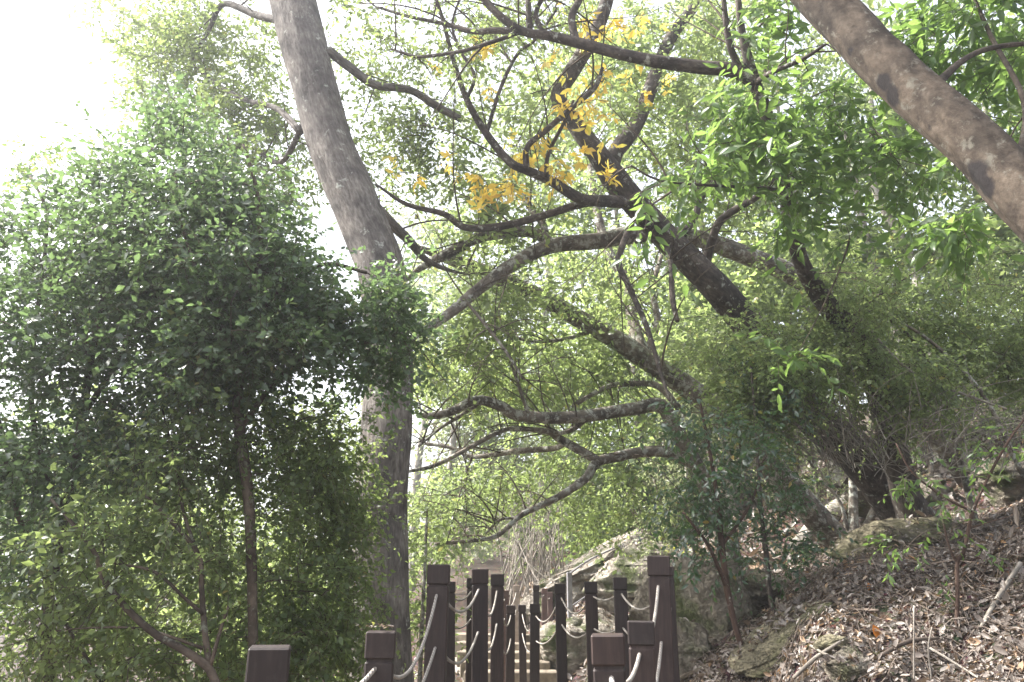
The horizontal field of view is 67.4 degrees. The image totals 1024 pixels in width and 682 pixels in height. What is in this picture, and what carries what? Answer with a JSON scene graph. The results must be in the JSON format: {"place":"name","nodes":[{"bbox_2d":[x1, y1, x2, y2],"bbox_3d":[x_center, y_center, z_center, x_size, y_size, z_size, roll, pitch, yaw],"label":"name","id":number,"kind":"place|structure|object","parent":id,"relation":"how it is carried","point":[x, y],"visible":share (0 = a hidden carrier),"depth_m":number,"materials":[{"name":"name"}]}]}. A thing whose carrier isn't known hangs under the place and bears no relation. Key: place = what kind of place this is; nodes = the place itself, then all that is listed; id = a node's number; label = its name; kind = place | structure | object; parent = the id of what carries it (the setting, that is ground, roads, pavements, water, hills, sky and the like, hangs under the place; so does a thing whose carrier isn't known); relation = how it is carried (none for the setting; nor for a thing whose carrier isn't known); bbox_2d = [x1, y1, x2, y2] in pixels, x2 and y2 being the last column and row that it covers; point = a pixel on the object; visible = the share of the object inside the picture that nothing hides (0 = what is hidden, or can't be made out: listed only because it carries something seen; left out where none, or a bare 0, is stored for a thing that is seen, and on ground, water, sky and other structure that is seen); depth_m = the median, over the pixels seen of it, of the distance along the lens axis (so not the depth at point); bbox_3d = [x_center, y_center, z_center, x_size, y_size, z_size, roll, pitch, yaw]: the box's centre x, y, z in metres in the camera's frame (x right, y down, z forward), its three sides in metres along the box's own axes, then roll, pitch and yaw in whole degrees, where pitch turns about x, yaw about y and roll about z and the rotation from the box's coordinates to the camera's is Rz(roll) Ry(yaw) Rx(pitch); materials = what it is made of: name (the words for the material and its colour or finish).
{"place":"outdoors","nodes":[
{"label":"outdoors","id":0,"kind":"place"},
{"bbox_2d":[455,657,463,681],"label":"path","id":1,"kind":"structure","parent":0,"point":[458,668],"depth_m":11.63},
{"bbox_2d":[455,641,529,656],"bbox_3d":[-0.241,4.821,11.999,1.300,0.220,0.420,-5,-19,16],"label":"path step","id":2,"kind":"object","parent":1,"relation":"on","point":[458,647],"visible":0.12,"depth_m":11.95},
{"bbox_2d":[455,632,529,641],"bbox_3d":[-0.334,4.849,12.410,1.300,0.220,0.420,-7,-19,22],"label":"path step","id":3,"kind":"object","parent":2,"relation":"on","point":[461,636],"visible":0.14,"depth_m":12.39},
{"bbox_2d":[456,649,541,666],"bbox_3d":[-0.157,4.794,11.588,1.300,0.220,0.420,-4,-18,11],"label":"path step","id":4,"kind":"object","parent":1,"relation":"on","point":[460,653],"visible":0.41,"depth_m":11.50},
{"bbox_2d":[460,659,550,677],"bbox_3d":[-0.082,4.766,11.176,1.300,0.220,0.420,-2,-18,5],"label":"path step","id":5,"kind":"object","parent":1,"relation":"on","point":[545,665],"visible":0.28,"depth_m":11.01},
{"bbox_2d":[464,669,556,681],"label":"path step","id":6,"kind":"object","parent":1,"relation":"on","point":[550,675],"visible":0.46,"depth_m":10.59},
{"bbox_2d":[0,393,1023,681],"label":"ground","id":7,"kind":"structure","parent":0,"point":[494,565],"depth_m":6.71,"materials":[{"name":"soil"}]},
{"bbox_2d":[0,113,215,681],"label":"bushy tree","id":8,"kind":"object","parent":7,"relation":"on","point":[36,448],"visible":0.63,"depth_m":4.38,"materials":[{"name":"green plant"}]},
{"bbox_2d":[0,390,314,681],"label":"multi stem shrub","id":9,"kind":"object","parent":7,"relation":"on","point":[73,639],"visible":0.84,"depth_m":3.93,"materials":[{"name":"green plant"}]},
{"bbox_2d":[0,358,348,681],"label":"background tree","id":10,"kind":"object","parent":7,"relation":"on","point":[113,518],"visible":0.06,"depth_m":9.85,"materials":[{"name":"green plant"}]},
{"bbox_2d":[0,379,423,681],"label":"hedge shrub","id":11,"kind":"object","parent":7,"relation":"on","point":[270,541],"visible":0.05,"depth_m":7.11,"materials":[{"name":"green plant"}]},
{"bbox_2d":[6,65,458,681],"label":"leaved tree","id":12,"kind":"object","parent":7,"relation":"on","point":[230,277],"visible":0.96,"depth_m":4.35,"materials":[{"name":"green plant"}]},
{"bbox_2d":[244,645,290,681],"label":"railing post","id":13,"kind":"object","parent":7,"relation":"on","point":[267,663],"visible":1,"depth_m":1.97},
{"bbox_2d":[62,0,555,681],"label":"tall tree","id":14,"kind":"object","parent":7,"relation":"on","point":[340,168],"visible":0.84,"depth_m":8.32,"materials":[{"name":"green plant"}]},
{"bbox_2d":[364,630,396,681],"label":"railing post","id":15,"kind":"object","parent":7,"relation":"on","point":[380,651],"visible":1,"depth_m":2.71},
{"bbox_2d":[360,588,510,681],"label":"rope","id":16,"kind":"object","parent":15,"relation":"attached to","point":[367,677],"visible":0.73,"depth_m":3.57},
{"bbox_2d":[423,564,450,681],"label":"railing post","id":17,"kind":"object","parent":7,"relation":"on","point":[438,578],"visible":1,"depth_m":3.79,"materials":[{"name":"wood"}]},
{"bbox_2d":[422,623,510,681],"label":"rope","id":18,"kind":"object","parent":17,"relation":"attached to","point":[448,660],"visible":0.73,"depth_m":4.38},
{"bbox_2d":[446,582,455,681],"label":"railing post","id":19,"kind":"object","parent":7,"relation":"on","point":[450,672],"visible":0.55,"depth_m":6.86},
{"bbox_2d":[401,206,514,580],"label":"background tree","id":20,"kind":"object","parent":7,"relation":"on","point":[452,439],"visible":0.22,"depth_m":21.69,"materials":[{"name":"green plant"}]},
{"bbox_2d":[407,456,509,681],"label":"undergrowth shrub","id":21,"kind":"object","parent":7,"relation":"on","point":[417,605],"visible":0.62,"depth_m":7.67,"materials":[{"name":"green plant"}]},
{"bbox_2d":[347,107,571,590],"bbox_3d":[-1.777,0.003,27.441,8.321,17.697,6.359,0,-18,0],"label":"background tree","id":22,"kind":"object","parent":7,"relation":"on","point":[417,477],"visible":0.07,"depth_m":27.77,"materials":[{"name":"green plant"}]},
{"bbox_2d":[465,578,472,681],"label":"railing post","id":23,"kind":"object","parent":7,"relation":"on","point":[468,636],"visible":0.43,"depth_m":7.72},
{"bbox_2d":[471,569,488,681],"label":"railing post","id":24,"kind":"object","parent":7,"relation":"on","point":[479,659],"visible":1,"depth_m":4.93,"materials":[{"name":"wood"}]},
{"bbox_2d":[490,574,503,681],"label":"railing post","id":25,"kind":"object","parent":7,"relation":"on","point":[497,655],"visible":1,"depth_m":6.23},
{"bbox_2d":[412,609,585,681],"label":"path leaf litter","id":26,"kind":"object","parent":7,"relation":"on","point":[456,668],"visible":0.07,"depth_m":11.51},
{"bbox_2d":[504,590,508,681],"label":"railing post","id":27,"kind":"object","parent":7,"relation":"on","point":[506,596],"visible":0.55,"depth_m":9.91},
{"bbox_2d":[411,348,606,572],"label":"background tree","id":28,"kind":"object","parent":7,"relation":"on","point":[447,429],"visible":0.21,"depth_m":23.36,"materials":[{"name":"green plant"}]},
{"bbox_2d":[505,605,515,681],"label":"railing post","id":29,"kind":"object","parent":7,"relation":"on","point":[510,655],"visible":1,"depth_m":8.88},
{"bbox_2d":[456,535,564,589],"bbox_3d":[-0.016,6.164,20.973,3.023,1.813,2.544,-6,-19,18],"label":"plant","id":30,"kind":"object","parent":7,"relation":"on","point":[520,572],"visible":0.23,"depth_m":20.89,"materials":[{"name":"green plant"}]},
{"bbox_2d":[513,585,519,641],"bbox_3d":[0.082,4.601,12.078,0.109,1.453,0.109,-1,-18,0],"label":"railing post","id":31,"kind":"object","parent":7,"relation":"on","point":[516,590],"visible":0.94,"depth_m":12.17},
{"bbox_2d":[455,591,515,611],"bbox_3d":[-0.198,3.239,9.617,0.129,0.260,5.562,-2,-18,6],"label":"rope","id":32,"kind":"object","parent":31,"relation":"attached to","point":[470,593],"visible":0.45,"depth_m":7.75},
{"bbox_2d":[408,327,634,566],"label":"background tree","id":33,"kind":"object","parent":7,"relation":"on","point":[488,552],"visible":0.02,"depth_m":27.21,"materials":[{"name":"green plant"}]},
{"bbox_2d":[518,605,526,681],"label":"railing post","id":34,"kind":"object","parent":7,"relation":"on","point":[522,658],"visible":1,"depth_m":10.37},
{"bbox_2d":[412,56,656,474],"bbox_3d":[1.214,-2.575,28.958,10.560,19.372,5.316,0,-18,0],"label":"background tree","id":35,"kind":"object","parent":7,"relation":"on","point":[476,86],"visible":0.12,"depth_m":30.95,"materials":[{"name":"green plant"}]},
{"bbox_2d":[530,604,539,681],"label":"railing post","id":36,"kind":"object","parent":7,"relation":"on","point":[534,646],"visible":1,"depth_m":8.72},
{"bbox_2d":[533,585,538,603],"bbox_3d":[0.393,4.666,12.350,0.106,1.413,0.106,0,-17,2],"label":"railing post","id":37,"kind":"object","parent":7,"relation":"on","point":[535,594],"visible":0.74,"depth_m":12.46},
{"bbox_2d":[499,459,578,604],"bbox_3d":[0.541,3.633,15.068,1.694,2.942,3.211,0,-18,0],"label":"dry vine","id":38,"kind":"object","parent":7,"relation":"on","point":[542,559],"visible":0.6,"depth_m":14.77,"materials":[{"name":"plant"}]},
{"bbox_2d":[342,278,742,588],"bbox_3d":[0.492,1.436,9.239,4.718,3.986,4.415,0,-18,0],"label":"spreading tree","id":39,"kind":"object","parent":7,"relation":"on","point":[596,458],"visible":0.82,"depth_m":9.38,"materials":[{"name":"green plant"}]},
{"bbox_2d":[541,588,547,624],"bbox_3d":[0.551,4.716,12.976,0.102,1.018,0.102,0,-18,1],"label":"railing post","id":40,"kind":"object","parent":7,"relation":"on","point":[544,592],"visible":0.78,"depth_m":13.00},
{"bbox_2d":[547,592,552,621],"bbox_3d":[0.680,4.836,13.572,0.097,0.766,0.097,-2,-18,4],"label":"railing post","id":41,"kind":"object","parent":7,"relation":"on","point":[550,602],"visible":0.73,"depth_m":13.58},
{"bbox_2d":[520,566,588,624],"bbox_3d":[1.045,4.793,14.226,2.188,0.993,1.660,-18,-21,-11],"label":"rock","id":42,"kind":"object","parent":7,"relation":"on","point":[527,600],"visible":0.17,"depth_m":13.78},
{"bbox_2d":[554,584,567,681],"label":"railing post","id":43,"kind":"object","parent":7,"relation":"on","point":[561,640],"visible":1,"depth_m":7.64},
{"bbox_2d":[540,616,586,674],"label":"rock","id":44,"kind":"object","parent":7,"relation":"on","point":[576,648],"visible":0.32,"depth_m":11.09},
{"bbox_2d":[487,263,657,560],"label":"background tree","id":45,"kind":"object","parent":7,"relation":"on","point":[570,453],"visible":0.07,"depth_m":17.93,"materials":[{"name":"green plant"}]},
{"bbox_2d":[584,582,598,681],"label":"railing post","id":46,"kind":"object","parent":7,"relation":"on","point":[591,604],"visible":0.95,"depth_m":6.62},
{"bbox_2d":[566,544,623,617],"bbox_3d":[1.596,4.413,13.109,0.108,2.138,3.109,-9,-20,26],"label":"handrail","id":47,"kind":"object","parent":7,"relation":"on","point":[570,604],"visible":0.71,"depth_m":11.89,"materials":[{"name":"metal"}]},
{"bbox_2d":[580,607,614,632],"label":"rock","id":48,"kind":"object","parent":7,"relation":"on","point":[603,627],"visible":0.2,"depth_m":11.34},
{"bbox_2d":[530,528,675,592],"bbox_3d":[1.697,4.385,14.658,3.054,0.918,2.460,-20,-19,-17],"label":"rock","id":49,"kind":"object","parent":7,"relation":"on","point":[588,572],"visible":0.23,"depth_m":13.99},
{"bbox_2d":[591,633,625,681],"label":"railing post","id":50,"kind":"object","parent":7,"relation":"on","point":[608,656],"visible":1,"depth_m":2.23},
{"bbox_2d":[613,577,629,679],"bbox_3d":[0.872,2.600,6.003,0.110,1.438,0.110,-1,-19,5],"label":"railing post","id":51,"kind":"object","parent":7,"relation":"on","point":[620,605],"visible":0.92,"depth_m":6.11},
{"bbox_2d":[398,83,846,546],"bbox_3d":[1.615,-0.475,10.909,7.782,8.349,2.869,8,-20,-23],"label":"crooked tree","id":52,"kind":"object","parent":7,"relation":"on","point":[638,353],"visible":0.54,"depth_m":10.15,"materials":[{"name":"green plant"}]},
{"bbox_2d":[582,542,673,611],"bbox_3d":[1.958,3.947,12.656,1.650,1.237,1.261,0,-18,0],"label":"rock","id":53,"kind":"object","parent":7,"relation":"on","point":[625,565],"visible":0.4,"depth_m":12.24,"materials":[{"name":"stone"}]},
{"bbox_2d":[479,29,779,535],"bbox_3d":[2.645,-1.532,17.297,7.503,12.466,4.744,0,-18,0],"label":"background tree","id":54,"kind":"object","parent":7,"relation":"on","point":[591,228],"visible":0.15,"depth_m":17.68,"materials":[{"name":"green plant"}]},
{"bbox_2d":[627,620,655,681],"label":"railing post","id":55,"kind":"object","parent":7,"relation":"on","point":[641,637],"visible":1,"depth_m":2.96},
{"bbox_2d":[342,0,944,518],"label":"slender tree","id":56,"kind":"object","parent":7,"relation":"on","point":[764,130],"visible":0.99,"depth_m":6.08,"materials":[{"name":"green plant"}]},
{"bbox_2d":[644,328,959,488],"bbox_3d":[2.816,0.706,7.416,3.054,1.512,1.730,0,-18,0],"label":"twig tangle","id":57,"kind":"object","parent":56,"relation":"hanging from","point":[844,435],"visible":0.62,"depth_m":7.25,"materials":[{"name":"wood"}]},
{"bbox_2d":[325,74,975,488],"bbox_3d":[2.710,0.557,10.509,11.144,4.919,3.399,13,-22,-35],"label":"lichen tree","id":58,"kind":"object","parent":7,"relation":"on","point":[487,326],"visible":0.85,"depth_m":8.70,"materials":[{"name":"green plant"}]},
{"bbox_2d":[523,359,782,573],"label":"background tree","id":59,"kind":"object","parent":7,"relation":"on","point":[636,466],"visible":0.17,"depth_m":16.39,"materials":[{"name":"green plant"}]},
{"bbox_2d":[370,0,939,519],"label":"leaning tree","id":60,"kind":"object","parent":7,"relation":"on","point":[718,290],"visible":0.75,"depth_m":8.56,"materials":[{"name":"green plant"}]},
{"bbox_2d":[647,556,674,681],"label":"railing post","id":61,"kind":"object","parent":7,"relation":"on","point":[658,570],"visible":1,"depth_m":3.83,"materials":[{"name":"wood"}]},
{"bbox_2d":[522,585,659,681],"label":"rope","id":62,"kind":"object","parent":61,"relation":"attached to","point":[632,675],"visible":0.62,"depth_m":3.79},
{"bbox_2d":[522,607,671,681],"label":"rope","id":63,"kind":"object","parent":61,"relation":"attached to","point":[659,660],"visible":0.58,"depth_m":6.02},
{"bbox_2d":[669,566,679,681],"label":"railing post","id":64,"kind":"object","parent":7,"relation":"on","point":[675,642],"visible":0.42,"depth_m":4.83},
{"bbox_2d":[615,303,738,574],"bbox_3d":[2.571,1.587,11.483,2.486,4.746,1.949,13,-22,-34],"label":"fine leaved shrub","id":65,"kind":"object","parent":7,"relation":"on","point":[686,475],"visible":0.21,"depth_m":11.47,"materials":[{"name":"green plant"}]},
{"bbox_2d":[551,0,834,511],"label":"background tree","id":66,"kind":"object","parent":7,"relation":"on","point":[671,136],"visible":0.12,"depth_m":17.16,"materials":[{"name":"green plant"}]},
{"bbox_2d":[628,556,759,642],"bbox_3d":[1.806,2.697,7.381,1.235,1.197,0.878,-16,-24,40],"label":"rock","id":67,"kind":"object","parent":7,"relation":"on","point":[691,604],"visible":0.3,"depth_m":7.02,"materials":[{"name":"stone"}]},
{"bbox_2d":[676,617,712,679],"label":"rock","id":68,"kind":"object","parent":7,"relation":"on","point":[692,637],"visible":0.3,"depth_m":6.54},
{"bbox_2d":[366,454,1023,676],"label":"rocks","id":69,"kind":"object","parent":7,"relation":"on","point":[826,658],"visible":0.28,"depth_m":6.67,"materials":[{"name":"stone"}]},
{"bbox_2d":[809,644,846,658],"bbox_3d":[1.913,1.893,4.684,0.043,0.061,0.364,4,-18,-11],"label":"fallen stick","id":70,"kind":"object","parent":69,"relation":"on","point":[819,650],"visible":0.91,"depth_m":4.71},
{"bbox_2d":[681,638,743,679],"bbox_3d":[1.787,2.546,6.209,0.870,0.415,0.376,-15,-23,39],"label":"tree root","id":71,"kind":"object","parent":7,"relation":"on","point":[686,676],"visible":0.24,"depth_m":6.26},
{"bbox_2d":[568,175,857,470],"bbox_3d":[5.948,-0.416,23.244,9.953,9.734,4.614,0,-18,0],"label":"background tree","id":72,"kind":"object","parent":7,"relation":"on","point":[649,322],"visible":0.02,"depth_m":23.18,"materials":[{"name":"green plant"}]},
{"bbox_2d":[628,391,840,645],"bbox_3d":[1.759,1.525,6.047,1.694,2.297,1.190,3,-18,-10],"label":"glossy shrub","id":73,"kind":"object","parent":7,"relation":"on","point":[707,519],"visible":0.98,"depth_m":6.00,"materials":[{"name":"green plant"}]},
{"bbox_2d":[742,569,788,606],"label":"rock","id":74,"kind":"object","parent":7,"relation":"on","point":[757,595],"visible":0.17,"depth_m":7.19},
{"bbox_2d":[520,407,1023,681],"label":"leaf litter","id":75,"kind":"object","parent":7,"relation":"on","point":[579,672],"visible":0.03,"depth_m":12.65,"materials":[{"name":"plant"}]},
{"bbox_2d":[692,319,858,613],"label":"young tree","id":76,"kind":"object","parent":7,"relation":"on","point":[764,532],"visible":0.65,"depth_m":6.57,"materials":[{"name":"green plant"}]},
{"bbox_2d":[728,601,837,677],"bbox_3d":[2.014,2.157,5.577,1.032,0.270,0.667,-25,-11,-18],"label":"rock","id":77,"kind":"object","parent":7,"relation":"on","point":[758,660],"visible":0.56,"depth_m":5.44,"materials":[{"name":"stone"}]},
{"bbox_2d":[610,199,959,472],"bbox_3d":[5.180,-0.125,14.667,7.085,6.054,3.850,0,-18,0],"label":"background tree","id":78,"kind":"object","parent":7,"relation":"on","point":[747,285],"visible":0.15,"depth_m":14.38,"materials":[{"name":"green plant"}]},
{"bbox_2d":[676,0,920,485],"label":"background tree","id":79,"kind":"object","parent":7,"relation":"on","point":[867,104],"visible":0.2,"depth_m":15.36,"materials":[{"name":"green plant"}]},
{"bbox_2d":[773,546,823,569],"bbox_3d":[3.997,2.971,10.396,0.686,0.605,1.046,4,-18,-11],"label":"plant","id":80,"kind":"object","parent":7,"relation":"on","point":[788,560],"visible":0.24,"depth_m":10.27,"materials":[{"name":"green plant"}]},
{"bbox_2d":[790,495,846,548],"bbox_3d":[4.990,2.760,11.771,1.589,1.036,2.269,0,-18,0],"label":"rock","id":81,"kind":"object","parent":7,"relation":"on","point":[834,503],"visible":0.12,"depth_m":11.88,"materials":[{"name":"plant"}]},
{"bbox_2d":[720,309,932,542],"bbox_3d":[4.837,1.268,11.987,3.408,4.201,1.901,0,-18,0],"label":"fine leaved shrub","id":82,"kind":"object","parent":7,"relation":"on","point":[812,465],"visible":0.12,"depth_m":11.57,"materials":[{"name":"green plant"}]},
{"bbox_2d":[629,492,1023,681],"bbox_3d":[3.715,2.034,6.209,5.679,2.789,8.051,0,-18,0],"label":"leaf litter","id":83,"kind":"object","parent":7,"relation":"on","point":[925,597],"visible":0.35,"depth_m":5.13,"materials":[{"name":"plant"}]},
{"bbox_2d":[792,640,840,679],"bbox_3d":[1.875,1.966,4.731,0.325,0.241,0.028,-15,-23,38],"label":"fallen stick","id":84,"kind":"object","parent":83,"relation":"on","point":[804,667],"visible":0.98,"depth_m":4.74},
{"bbox_2d":[872,625,879,636],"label":"fallen leaf","id":85,"kind":"object","parent":83,"relation":"on","point":[876,633],"visible":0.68,"depth_m":4.82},
{"bbox_2d":[913,605,914,679],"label":"dead stalk","id":86,"kind":"object","parent":83,"relation":"on","point":[913,642],"visible":0.97,"depth_m":4.32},
{"bbox_2d":[928,627,932,679],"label":"dead stalk","id":87,"kind":"object","parent":83,"relation":"on","point":[929,654],"visible":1,"depth_m":4.31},
{"bbox_2d":[929,647,981,679],"bbox_3d":[2.506,1.810,4.319,0.065,0.136,0.467,0,-18,0],"label":"fallen stick","id":88,"kind":"object","parent":83,"relation":"on","point":[949,659],"visible":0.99,"depth_m":4.40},
{"bbox_2d":[980,561,1022,627],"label":"fallen stick","id":89,"kind":"object","parent":83,"relation":"on","point":[1008,581],"visible":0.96,"depth_m":4.89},
{"bbox_2d":[813,634,850,653],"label":"rock","id":90,"kind":"object","parent":7,"relation":"on","point":[824,642],"visible":0.67,"depth_m":4.75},
{"bbox_2d":[659,223,1023,522],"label":"creeper","id":91,"kind":"object","parent":7,"relation":"on","point":[931,335],"visible":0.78,"depth_m":7.42,"materials":[{"name":"green plant"}]},
{"bbox_2d":[854,313,1006,409],"bbox_3d":[3.836,0.165,7.120,1.125,1.079,0.079,-7,-19,20],"label":"branch","id":92,"kind":"object","parent":91,"relation":"on","point":[954,390],"visible":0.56,"depth_m":7.00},
{"bbox_2d":[822,645,870,681],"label":"rock","id":93,"kind":"object","parent":7,"relation":"on","point":[833,668],"visible":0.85,"depth_m":4.52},
{"bbox_2d":[821,586,879,611],"bbox_3d":[2.352,1.829,5.460,0.116,0.169,0.788,1,-18,-3],"label":"fallen stick","id":94,"kind":"object","parent":7,"relation":"on","point":[834,599],"visible":0.88,"depth_m":5.37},
{"bbox_2d":[706,0,1023,305],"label":"stout tree","id":95,"kind":"object","parent":7,"relation":"on","point":[980,150],"visible":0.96,"depth_m":5.01,"materials":[{"name":"green plant"}]},
{"bbox_2d":[810,447,922,531],"bbox_3d":[4.971,1.961,10.750,1.744,2.075,0.710,0,-18,0],"label":"forked shrub","id":96,"kind":"object","parent":7,"relation":"on","point":[851,523],"visible":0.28,"depth_m":10.64,"materials":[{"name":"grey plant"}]},
{"bbox_2d":[826,517,957,560],"bbox_3d":[3.763,1.964,7.593,1.300,0.414,1.068,-9,-9,-9],"label":"rock","id":97,"kind":"object","parent":7,"relation":"on","point":[847,545],"visible":0.54,"depth_m":7.45,"materials":[{"name":"stone"}]},
{"bbox_2d":[777,0,1008,423],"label":"background tree","id":98,"kind":"object","parent":7,"relation":"on","point":[893,129],"visible":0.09,"depth_m":15.07,"materials":[{"name":"green plant"}]},
{"bbox_2d":[844,473,955,520],"bbox_3d":[5.529,2.250,10.994,1.477,0.750,1.325,7,-22,-22],"label":"rock","id":99,"kind":"object","parent":7,"relation":"on","point":[864,510],"visible":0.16,"depth_m":10.72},
{"bbox_2d":[783,228,1023,430],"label":"background tree","id":100,"kind":"object","parent":7,"relation":"on","point":[1004,398],"visible":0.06,"depth_m":14.87,"materials":[{"name":"green plant"}]},
{"bbox_2d":[877,637,939,657],"bbox_3d":[2.366,1.823,4.566,0.425,0.119,0.042,3,-18,-10],"label":"fallen stick","id":101,"kind":"object","parent":7,"relation":"on","point":[902,644],"visible":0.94,"depth_m":4.55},
{"bbox_2d":[807,101,1023,329],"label":"background tree","id":102,"kind":"object","parent":7,"relation":"on","point":[938,208],"visible":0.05,"depth_m":19.21,"materials":[{"name":"green plant"}]},
{"bbox_2d":[816,359,1023,494],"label":"brush pile","id":103,"kind":"object","parent":7,"relation":"on","point":[942,433],"visible":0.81,"depth_m":6.74,"materials":[{"name":"wood"}]},
{"bbox_2d":[860,377,1023,474],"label":"fine leaved shrub","id":104,"kind":"object","parent":7,"relation":"on","point":[931,467],"visible":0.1,"depth_m":12.20,"materials":[{"name":"green plant"}]},
{"bbox_2d":[861,418,1023,628],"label":"sapling","id":105,"kind":"object","parent":7,"relation":"on","point":[902,486],"visible":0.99,"depth_m":4.96,"materials":[{"name":"green plant"}]},
{"bbox_2d":[862,70,1023,322],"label":"background tree","id":106,"kind":"object","parent":7,"relation":"on","point":[1018,244],"visible":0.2,"depth_m":13.42,"materials":[{"name":"green plant"}]},
{"bbox_2d":[869,7,1023,436],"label":"background tree","id":107,"kind":"object","parent":7,"relation":"on","point":[964,189],"visible":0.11,"depth_m":13.97,"materials":[{"name":"green plant"}]},
{"bbox_2d":[969,456,1023,506],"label":"rock","id":108,"kind":"object","parent":7,"relation":"on","point":[1003,492],"visible":0.53,"depth_m":9.72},
{"bbox_2d":[0,0,1023,599],"label":"sky","id":109,"kind":"structure","parent":0,"point":[44,59],"materials":[{"name":"white"}]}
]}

